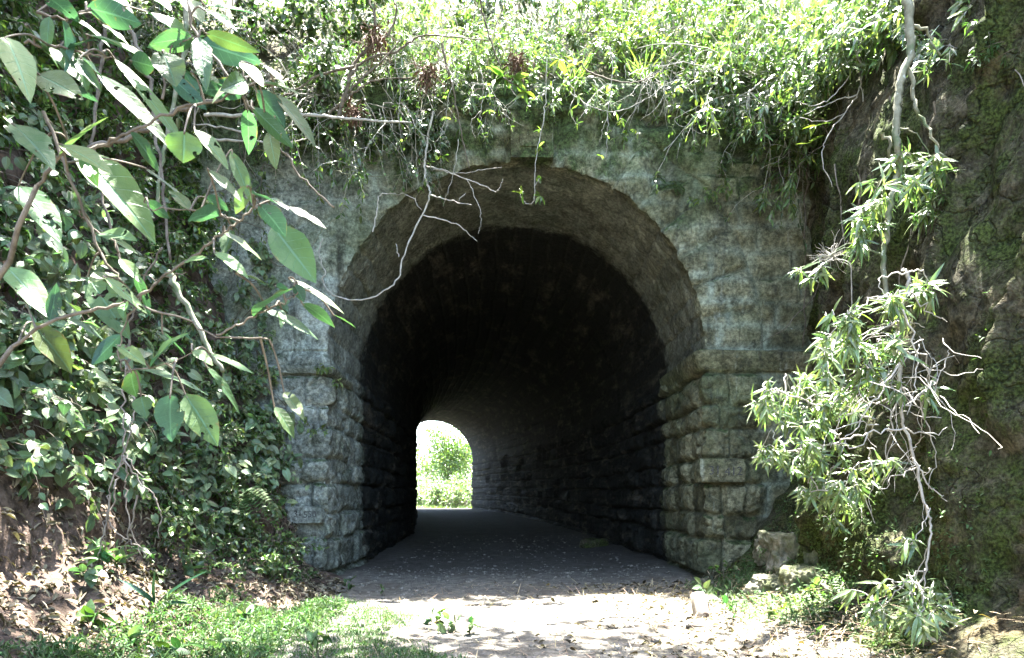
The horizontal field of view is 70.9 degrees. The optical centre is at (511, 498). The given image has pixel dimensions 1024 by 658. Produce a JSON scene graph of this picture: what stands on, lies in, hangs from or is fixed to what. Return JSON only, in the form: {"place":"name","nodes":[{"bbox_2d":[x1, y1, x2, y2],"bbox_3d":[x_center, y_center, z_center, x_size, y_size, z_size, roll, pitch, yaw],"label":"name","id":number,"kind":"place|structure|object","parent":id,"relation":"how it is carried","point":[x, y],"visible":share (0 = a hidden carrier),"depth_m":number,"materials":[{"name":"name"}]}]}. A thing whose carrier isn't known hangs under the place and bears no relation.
{"place":"outdoors","nodes":[
{"label":"outdoors","id":0,"kind":"place"},
{"bbox_2d":[0,0,343,657],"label":"earth bank","id":1,"kind":"structure","parent":0,"point":[12,552],"depth_m":6.03,"materials":[{"name":"soil"}]},
{"bbox_2d":[0,296,40,448],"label":"climbing vine","id":2,"kind":"object","parent":1,"relation":"on","point":[4,419],"visible":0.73,"depth_m":5.32,"materials":[{"name":"green plant"}]},
{"bbox_2d":[0,11,57,155],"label":"creeper","id":3,"kind":"object","parent":1,"relation":"on","point":[5,32],"visible":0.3,"depth_m":6.32,"materials":[{"name":"green plant"}]},
{"bbox_2d":[0,177,87,335],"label":"creeper","id":4,"kind":"object","parent":1,"relation":"on","point":[19,255],"visible":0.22,"depth_m":5.88,"materials":[{"name":"green plant"}]},
{"bbox_2d":[0,204,90,486],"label":"climbing vine","id":5,"kind":"object","parent":1,"relation":"on","point":[56,443],"visible":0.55,"depth_m":5.43,"materials":[{"name":"green plant"}]},
{"bbox_2d":[0,223,117,531],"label":"climbing vine","id":6,"kind":"object","parent":1,"relation":"attached to","point":[10,370],"visible":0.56,"depth_m":5.60,"materials":[{"name":"green plant"}]},
{"bbox_2d":[0,150,147,503],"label":"climbing vine","id":7,"kind":"object","parent":1,"relation":"on","point":[9,207],"visible":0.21,"depth_m":6.14,"materials":[{"name":"green plant"}]},
{"bbox_2d":[0,251,156,526],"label":"climbing vine","id":8,"kind":"object","parent":1,"relation":"on","point":[64,406],"visible":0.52,"depth_m":5.28,"materials":[{"name":"green plant"}]},
{"bbox_2d":[0,65,162,358],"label":"climbing vine","id":9,"kind":"object","parent":1,"relation":"on","point":[51,242],"visible":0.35,"depth_m":6.20,"materials":[{"name":"green plant"}]},
{"bbox_2d":[68,557,107,587],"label":"young plant","id":10,"kind":"object","parent":1,"relation":"on","point":[91,575],"visible":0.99,"depth_m":5.29,"materials":[{"name":"green plant"}]},
{"bbox_2d":[75,599,117,628],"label":"young plant","id":11,"kind":"object","parent":1,"relation":"on","point":[86,613],"visible":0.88,"depth_m":4.97,"materials":[{"name":"green plant"}]},
{"bbox_2d":[0,0,203,179],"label":"creeper","id":12,"kind":"object","parent":1,"relation":"on","point":[80,4],"visible":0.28,"depth_m":8.03,"materials":[{"name":"green plant"}]},
{"bbox_2d":[89,23,120,266],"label":"woody stem","id":13,"kind":"object","parent":1,"relation":"on","point":[100,45],"visible":0.55,"depth_m":5.39,"materials":[{"name":"brown plant"}]},
{"bbox_2d":[0,5,216,278],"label":"creeper","id":14,"kind":"object","parent":1,"relation":"on","point":[10,85],"visible":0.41,"depth_m":7.58,"materials":[{"name":"green plant"}]},
{"bbox_2d":[0,81,217,408],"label":"climbing vine","id":15,"kind":"object","parent":1,"relation":"on","point":[84,248],"visible":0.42,"depth_m":7.01,"materials":[{"name":"green plant"}]},
{"bbox_2d":[1,0,218,271],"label":"creeper","id":16,"kind":"object","parent":1,"relation":"on","point":[33,15],"visible":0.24,"depth_m":7.94,"materials":[{"name":"green plant"}]},
{"bbox_2d":[20,254,219,544],"bbox_3d":[-3.870,-0.973,6.754,1.487,2.862,2.857,0,0,0],"label":"climbing vine","id":17,"kind":"object","parent":1,"relation":"on","point":[110,409],"visible":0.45,"depth_m":6.43,"materials":[{"name":"green plant"}]},
{"bbox_2d":[16,75,237,319],"bbox_3d":[-4.196,-3.486,8.130,1.342,2.672,3.641,0,0,16],"label":"creeper","id":18,"kind":"object","parent":1,"relation":"on","point":[202,287],"visible":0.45,"depth_m":8.21,"materials":[{"name":"green plant"}]},
{"bbox_2d":[97,365,162,558],"bbox_3d":[-2.514,-0.225,4.672,0.447,1.254,0.162,0,0,0],"label":"hanging root","id":19,"kind":"object","parent":1,"relation":"hanging from","point":[123,458],"visible":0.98,"depth_m":4.66,"materials":[{"name":"brown plant"}]},
{"bbox_2d":[27,247,261,548],"bbox_3d":[-3.782,-1.091,7.172,1.578,3.574,3.646,0,0,19],"label":"climbing vine","id":20,"kind":"object","parent":1,"relation":"attached to","point":[193,374],"visible":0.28,"depth_m":7.32,"materials":[{"name":"green plant"}]},
{"bbox_2d":[122,7,171,259],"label":"woody stem","id":21,"kind":"object","parent":1,"relation":"on","point":[135,42],"visible":0.52,"depth_m":5.20,"materials":[{"name":"brown plant"}]},
{"bbox_2d":[118,569,204,604],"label":"strap leaved plant","id":22,"kind":"object","parent":1,"relation":"on","point":[146,595],"visible":0.68,"depth_m":5.52,"materials":[{"name":"green plant"}]},
{"bbox_2d":[0,0,334,280],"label":"leaf shrub","id":23,"kind":"object","parent":1,"relation":"on","point":[218,46],"visible":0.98,"depth_m":2.09,"materials":[{"name":"green plant"}]},
{"bbox_2d":[156,6,188,202],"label":"woody stem","id":24,"kind":"object","parent":1,"relation":"on","point":[185,52],"visible":0.47,"depth_m":5.79,"materials":[{"name":"brown plant"}]},
{"bbox_2d":[0,586,349,657],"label":"ground cover","id":25,"kind":"object","parent":1,"relation":"on","point":[306,612],"visible":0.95,"depth_m":5.28,"materials":[{"name":"green plant"}]},
{"bbox_2d":[0,111,353,445],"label":"leaf shrub","id":26,"kind":"object","parent":1,"relation":"on","point":[120,190],"visible":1,"depth_m":2.17,"materials":[{"name":"green plant"}]},
{"bbox_2d":[0,346,360,657],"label":"leaf litter","id":27,"kind":"object","parent":1,"relation":"on","point":[322,591],"visible":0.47,"depth_m":5.66,"materials":[{"name":"plant"}]},
{"bbox_2d":[166,269,224,372],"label":"woody stem","id":28,"kind":"object","parent":1,"relation":"on","point":[180,297],"visible":0.91,"depth_m":5.98,"materials":[{"name":"grey plant"}]},
{"bbox_2d":[101,441,295,601],"bbox_3d":[-3.198,0.366,7.326,1.838,1.945,1.900,0,0,0],"label":"creeper","id":29,"kind":"object","parent":1,"relation":"on","point":[176,519],"visible":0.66,"depth_m":7.11,"materials":[{"name":"green plant"}]},
{"bbox_2d":[132,253,278,470],"bbox_3d":[-3.621,-1.502,8.357,1.675,2.492,2.427,0,0,0],"label":"creeper","id":30,"kind":"object","parent":1,"relation":"on","point":[194,362],"visible":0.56,"depth_m":8.26,"materials":[{"name":"green plant"}]},
{"bbox_2d":[119,375,310,574],"bbox_3d":[-3.336,-0.181,7.935,2.396,2.325,1.605,0,0,-45],"label":"climbing vine","id":31,"kind":"object","parent":1,"relation":"on","point":[229,469],"visible":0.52,"depth_m":7.67,"materials":[{"name":"green plant"}]},
{"bbox_2d":[148,327,302,532],"bbox_3d":[-3.405,-0.797,8.358,1.381,2.358,2.109,0,0,17],"label":"climbing vine","id":32,"kind":"object","parent":1,"relation":"on","point":[256,445],"visible":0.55,"depth_m":8.34,"materials":[{"name":"green plant"}]},
{"bbox_2d":[143,480,328,583],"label":"creeper","id":33,"kind":"object","parent":1,"relation":"on","point":[286,546],"visible":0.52,"depth_m":7.98,"materials":[{"name":"green plant"}]},
{"bbox_2d":[178,378,295,552],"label":"creeper","id":34,"kind":"object","parent":1,"relation":"on","point":[263,417],"visible":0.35,"depth_m":8.35,"materials":[{"name":"green plant"}]},
{"bbox_2d":[227,486,278,539],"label":"fern","id":35,"kind":"object","parent":1,"relation":"on","point":[248,498],"visible":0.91,"depth_m":7.79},
{"bbox_2d":[178,597,468,657],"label":"grass","id":36,"kind":"structure","parent":0,"point":[387,649],"depth_m":5.58,"materials":[{"name":"green plant"}]},
{"bbox_2d":[126,0,820,80],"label":"hillside","id":37,"kind":"structure","parent":0,"point":[274,50],"depth_m":11.46,"materials":[{"name":"plant"}]},
{"bbox_2d":[127,0,206,63],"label":"bush","id":38,"kind":"object","parent":37,"relation":"on","point":[139,14],"visible":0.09,"depth_m":10.32,"materials":[{"name":"green plant"}]},
{"bbox_2d":[96,0,257,170],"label":"shrub","id":39,"kind":"object","parent":37,"relation":"on","point":[138,30],"visible":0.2,"depth_m":8.94,"materials":[{"name":"green plant"}]},
{"bbox_2d":[169,5,304,155],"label":"shrub","id":40,"kind":"object","parent":37,"relation":"on","point":[234,21],"visible":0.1,"depth_m":9.10,"materials":[{"name":"green plant"}]},
{"bbox_2d":[159,0,359,55],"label":"bush","id":41,"kind":"object","parent":37,"relation":"on","point":[300,16],"visible":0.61,"depth_m":10.84,"materials":[{"name":"green plant"}]},
{"bbox_2d":[217,2,375,132],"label":"shrub","id":42,"kind":"object","parent":37,"relation":"on","point":[322,64],"visible":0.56,"depth_m":8.99,"materials":[{"name":"green plant"}]},
{"bbox_2d":[257,0,456,51],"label":"bush","id":43,"kind":"object","parent":37,"relation":"on","point":[353,7],"visible":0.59,"depth_m":10.93,"materials":[{"name":"green plant"}]},
{"bbox_2d":[250,0,495,55],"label":"bush","id":44,"kind":"object","parent":37,"relation":"on","point":[459,19],"visible":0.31,"depth_m":11.36,"materials":[{"name":"green plant"}]},
{"bbox_2d":[0,0,858,262],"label":"undergrowth","id":45,"kind":"object","parent":37,"relation":"on","point":[122,110],"visible":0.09,"depth_m":8.90,"materials":[{"name":"green plant"}]},
{"bbox_2d":[351,0,529,143],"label":"shrub","id":46,"kind":"object","parent":37,"relation":"on","point":[407,28],"visible":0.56,"depth_m":9.39,"materials":[{"name":"green plant"}]},
{"bbox_2d":[369,0,568,153],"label":"shrub","id":47,"kind":"object","parent":37,"relation":"on","point":[502,35],"visible":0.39,"depth_m":9.33,"materials":[{"name":"green plant"}]},
{"bbox_2d":[501,47,535,83],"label":"root clump","id":48,"kind":"object","parent":47,"relation":"hanging from","point":[515,61],"visible":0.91,"depth_m":8.73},
{"bbox_2d":[442,0,626,52],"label":"bush","id":49,"kind":"object","parent":37,"relation":"on","point":[536,7],"visible":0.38,"depth_m":11.38,"materials":[{"name":"green plant"}]},
{"bbox_2d":[475,0,621,78],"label":"shrub","id":50,"kind":"object","parent":37,"relation":"on","point":[558,31],"visible":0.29,"depth_m":9.94,"materials":[{"name":"green plant"}]},
{"bbox_2d":[514,0,696,50],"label":"bush","id":51,"kind":"object","parent":37,"relation":"on","point":[595,10],"visible":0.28,"depth_m":11.02,"materials":[{"name":"green plant"}]},
{"bbox_2d":[549,0,701,78],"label":"shrub","id":52,"kind":"object","parent":37,"relation":"on","point":[595,59],"visible":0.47,"depth_m":9.93,"materials":[{"name":"green plant"}]},
{"bbox_2d":[572,0,740,40],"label":"bush","id":53,"kind":"object","parent":37,"relation":"on","point":[579,6],"visible":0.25,"depth_m":10.87,"materials":[{"name":"green plant"}]},
{"bbox_2d":[588,0,751,115],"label":"shrub","id":54,"kind":"object","parent":37,"relation":"on","point":[624,37],"visible":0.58,"depth_m":9.78,"materials":[{"name":"green plant"}]},
{"bbox_2d":[647,0,810,151],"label":"shrub","id":55,"kind":"object","parent":37,"relation":"on","point":[708,114],"visible":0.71,"depth_m":9.12,"materials":[{"name":"green plant"}]},
{"bbox_2d":[658,0,822,50],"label":"bush","id":56,"kind":"object","parent":37,"relation":"on","point":[751,14],"visible":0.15,"depth_m":10.70,"materials":[{"name":"green plant"}]},
{"bbox_2d":[627,0,853,189],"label":"shrub","id":57,"kind":"object","parent":37,"relation":"on","point":[802,48],"visible":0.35,"depth_m":8.88,"materials":[{"name":"green plant"}]},
{"bbox_2d":[717,0,851,59],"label":"bush","id":58,"kind":"object","parent":37,"relation":"on","point":[787,7],"visible":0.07,"depth_m":10.21,"materials":[{"name":"green plant"}]},
{"bbox_2d":[329,0,723,492],"label":"sky","id":59,"kind":"structure","parent":0,"point":[437,423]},
{"bbox_2d":[191,508,881,657],"bbox_3d":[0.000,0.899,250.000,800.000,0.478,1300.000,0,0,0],"label":"ground","id":60,"kind":"structure","parent":0,"point":[435,525],"depth_m":8.25,"materials":[{"name":"soil"}]},
{"bbox_2d":[417,421,471,490],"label":"young tree","id":61,"kind":"object","parent":60,"relation":"on","point":[446,458],"visible":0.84,"depth_m":55.64,"materials":[{"name":"green plant"}]},
{"bbox_2d":[416,429,472,484],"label":"distant tree","id":62,"kind":"object","parent":60,"relation":"on","point":[424,467],"visible":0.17,"depth_m":79.38,"materials":[{"name":"green plant"}]},
{"bbox_2d":[417,465,472,507],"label":"shrub","id":63,"kind":"object","parent":60,"relation":"on","point":[456,495],"visible":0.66,"depth_m":49.08,"materials":[{"name":"green plant"}]},
{"bbox_2d":[420,475,471,506],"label":"shrub","id":64,"kind":"object","parent":60,"relation":"on","point":[438,489],"visible":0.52,"depth_m":49.80,"materials":[{"name":"green plant"}]},
{"bbox_2d":[155,77,813,579],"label":"stone tunnel","id":65,"kind":"structure","parent":60,"relation":"on","point":[581,349],"depth_m":10.16,"materials":[{"name":"stone"}]},
{"bbox_2d":[183,120,273,288],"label":"creeper","id":66,"kind":"object","parent":65,"relation":"attached to","point":[261,173],"visible":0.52,"depth_m":9.30,"materials":[{"name":"green plant"}]},
{"bbox_2d":[208,158,294,403],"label":"creeper","id":67,"kind":"object","parent":65,"relation":"attached to","point":[260,268],"visible":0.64,"depth_m":9.27,"materials":[{"name":"green plant"}]},
{"bbox_2d":[187,64,341,200],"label":"shrub","id":68,"kind":"object","parent":65,"relation":"attached to","point":[323,94],"visible":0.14,"depth_m":9.24,"materials":[{"name":"green plant"}]},
{"bbox_2d":[228,298,303,469],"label":"creeper","id":69,"kind":"object","parent":65,"relation":"attached to","point":[269,408],"visible":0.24,"depth_m":9.24,"materials":[{"name":"green plant"}]},
{"bbox_2d":[254,80,380,222],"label":"shrub","id":70,"kind":"object","parent":65,"relation":"attached to","point":[293,127],"visible":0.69,"depth_m":8.96,"materials":[{"name":"green plant"}]},
{"bbox_2d":[268,0,456,193],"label":"shrub","id":71,"kind":"object","parent":65,"relation":"attached to","point":[372,75],"visible":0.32,"depth_m":9.21,"materials":[{"name":"green plant"}]},
{"bbox_2d":[192,112,411,142],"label":"pale branch","id":72,"kind":"object","parent":71,"relation":"on","point":[286,114],"visible":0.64,"depth_m":8.59,"materials":[{"name":"grey plant"}]},
{"bbox_2d":[343,97,453,209],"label":"shrub","id":73,"kind":"object","parent":65,"relation":"attached to","point":[436,129],"visible":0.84,"depth_m":9.18,"materials":[{"name":"green plant"}]},
{"bbox_2d":[318,111,476,300],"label":"looping vine","id":74,"kind":"object","parent":73,"relation":"hanging from","point":[425,185],"visible":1,"depth_m":8.89,"materials":[{"name":"grey plant"}]},
{"bbox_2d":[379,54,478,124],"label":"shrub","id":75,"kind":"object","parent":65,"relation":"attached to","point":[419,81],"visible":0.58,"depth_m":9.13,"materials":[{"name":"green plant"}]},
{"bbox_2d":[283,0,488,116],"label":"forked branch","id":76,"kind":"object","parent":75,"relation":"on","point":[353,68],"visible":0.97,"depth_m":8.66,"materials":[{"name":"brown plant"}]},
{"bbox_2d":[338,95,375,132],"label":"root clump","id":77,"kind":"object","parent":76,"relation":"hanging from","point":[356,113],"visible":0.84,"depth_m":8.73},
{"bbox_2d":[336,2,399,79],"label":"root clump","id":78,"kind":"object","parent":76,"relation":"attached to","point":[379,38],"visible":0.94,"depth_m":8.74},
{"bbox_2d":[408,49,446,101],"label":"root clump","id":79,"kind":"object","parent":76,"relation":"attached to","point":[424,76],"visible":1,"depth_m":8.70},
{"bbox_2d":[470,0,581,103],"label":"leaning branch","id":80,"kind":"object","parent":76,"relation":"attached to","point":[517,83],"visible":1,"depth_m":8.68,"materials":[{"name":"green plant"}]},
{"bbox_2d":[391,62,514,134],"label":"shrub","id":81,"kind":"object","parent":65,"relation":"attached to","point":[486,100],"visible":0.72,"depth_m":9.17,"materials":[{"name":"green plant"}]},
{"bbox_2d":[525,67,623,126],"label":"shrub","id":82,"kind":"object","parent":65,"relation":"attached to","point":[578,86],"visible":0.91,"depth_m":9.18,"materials":[{"name":"green plant"}]},
{"bbox_2d":[614,46,697,130],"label":"shrub","id":83,"kind":"object","parent":65,"relation":"attached to","point":[650,73],"visible":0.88,"depth_m":9.15,"materials":[{"name":"green plant"}]},
{"bbox_2d":[348,560,1023,657],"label":"straw litter","id":84,"kind":"object","parent":60,"relation":"on","point":[790,649],"visible":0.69,"depth_m":5.86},
{"bbox_2d":[690,592,709,618],"bbox_3d":[1.729,0.996,6.596,0.158,0.282,0.224,0,0,0],"label":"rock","id":85,"kind":"object","parent":60,"relation":"on","point":[699,603],"visible":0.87,"depth_m":6.55,"materials":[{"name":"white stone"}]},
{"bbox_2d":[425,556,990,657],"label":"dead leaves","id":86,"kind":"object","parent":60,"relation":"on","point":[825,643],"visible":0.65,"depth_m":5.94,"materials":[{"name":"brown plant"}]},
{"bbox_2d":[742,573,778,603],"bbox_3d":[2.658,0.931,7.464,0.428,0.317,0.358,0,0,-36],"label":"boulder","id":87,"kind":"object","parent":60,"relation":"on","point":[767,582],"visible":0.53,"depth_m":7.37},
{"bbox_2d":[774,563,824,601],"bbox_3d":[2.983,0.993,7.250,0.629,0.663,0.724,0,0,0],"label":"boulder","id":88,"kind":"object","parent":60,"relation":"on","point":[788,573],"visible":0.23,"depth_m":7.07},
{"bbox_2d":[684,75,1011,657],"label":"weeds","id":89,"kind":"object","parent":60,"relation":"on","point":[771,597],"visible":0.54,"depth_m":6.35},
{"bbox_2d":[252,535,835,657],"bbox_3d":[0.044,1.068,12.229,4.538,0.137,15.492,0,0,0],"label":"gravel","id":90,"kind":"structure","parent":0,"point":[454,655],"depth_m":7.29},
{"bbox_2d":[712,0,1023,657],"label":"rock cliff","id":91,"kind":"structure","parent":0,"point":[973,240],"depth_m":5.36,"materials":[{"name":"stone"}]},
{"bbox_2d":[652,87,823,255],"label":"shrub","id":92,"kind":"object","parent":91,"relation":"on","point":[738,110],"visible":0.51,"depth_m":9.02,"materials":[{"name":"green plant"}]},
{"bbox_2d":[757,530,799,571],"bbox_3d":[3.080,0.615,7.934,0.581,0.509,0.598,0,0,0],"label":"boulder","id":93,"kind":"object","parent":91,"relation":"on","point":[781,546],"visible":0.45,"depth_m":7.78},
{"bbox_2d":[729,42,837,227],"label":"shrub","id":94,"kind":"object","parent":91,"relation":"on","point":[795,124],"visible":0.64,"depth_m":8.58,"materials":[{"name":"green plant"}]},
{"bbox_2d":[750,428,866,484],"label":"hanging shrub","id":95,"kind":"object","parent":91,"relation":"attached to","point":[816,457],"visible":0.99,"depth_m":6.05,"materials":[{"name":"green plant"}]},
{"bbox_2d":[743,364,875,446],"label":"hanging shrub","id":96,"kind":"object","parent":91,"relation":"attached to","point":[819,423],"visible":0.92,"depth_m":6.18,"materials":[{"name":"green plant"}]},
{"bbox_2d":[760,0,866,148],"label":"shrub","id":97,"kind":"object","parent":91,"relation":"on","point":[798,27],"visible":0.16,"depth_m":8.18,"materials":[{"name":"green plant"}]},
{"bbox_2d":[798,39,863,185],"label":"crooked twig","id":98,"kind":"object","parent":91,"relation":"on","point":[859,87],"visible":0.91,"depth_m":7.59,"materials":[{"name":"wood"}]},
{"bbox_2d":[787,22,879,109],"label":"hanging shrub","id":99,"kind":"object","parent":91,"relation":"hanging from","point":[808,79],"visible":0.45,"depth_m":8.08,"materials":[{"name":"green plant"}]},
{"bbox_2d":[786,447,914,539],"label":"hanging shrub","id":100,"kind":"object","parent":91,"relation":"attached to","point":[849,502],"visible":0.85,"depth_m":5.99,"materials":[{"name":"green plant"}]},
{"bbox_2d":[807,0,893,83],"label":"hanging shrub","id":101,"kind":"object","parent":91,"relation":"on","point":[829,62],"visible":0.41,"depth_m":7.49,"materials":[{"name":"green plant"}]},
{"bbox_2d":[800,0,901,115],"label":"shrub","id":102,"kind":"object","parent":91,"relation":"on","point":[892,55],"visible":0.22,"depth_m":7.25,"materials":[{"name":"green plant"}]},
{"bbox_2d":[827,0,903,82],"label":"hanging shrub","id":103,"kind":"object","parent":91,"relation":"attached to","point":[860,13],"visible":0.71,"depth_m":7.03,"materials":[{"name":"green plant"}]},
{"bbox_2d":[783,0,964,297],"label":"leaning sapling","id":104,"kind":"object","parent":91,"relation":"on","point":[885,204],"visible":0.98,"depth_m":5.38,"materials":[{"name":"green plant"}]},
{"bbox_2d":[804,262,963,651],"bbox_3d":[2.481,-0.307,4.814,1.124,2.591,0.837,0,0,0],"label":"hanging shrub","id":105,"kind":"object","parent":91,"relation":"on","point":[916,623],"visible":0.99,"depth_m":4.75,"materials":[{"name":"green plant"}]},
{"bbox_2d":[848,0,921,47],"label":"hanging shrub","id":106,"kind":"object","parent":91,"relation":"attached to","point":[900,27],"visible":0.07,"depth_m":6.33,"materials":[{"name":"green plant"}]},
{"bbox_2d":[823,320,1001,526],"bbox_3d":[2.683,-0.541,4.794,1.002,1.477,1.454,0,0,29],"label":"twig tangle","id":107,"kind":"object","parent":91,"relation":"attached to","point":[908,456],"visible":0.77,"depth_m":4.79,"materials":[{"name":"grey plant"}]},
{"bbox_2d":[903,0,972,87],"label":"hanging shrub","id":108,"kind":"object","parent":91,"relation":"attached to","point":[926,50],"visible":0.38,"depth_m":5.68,"materials":[{"name":"green plant"}]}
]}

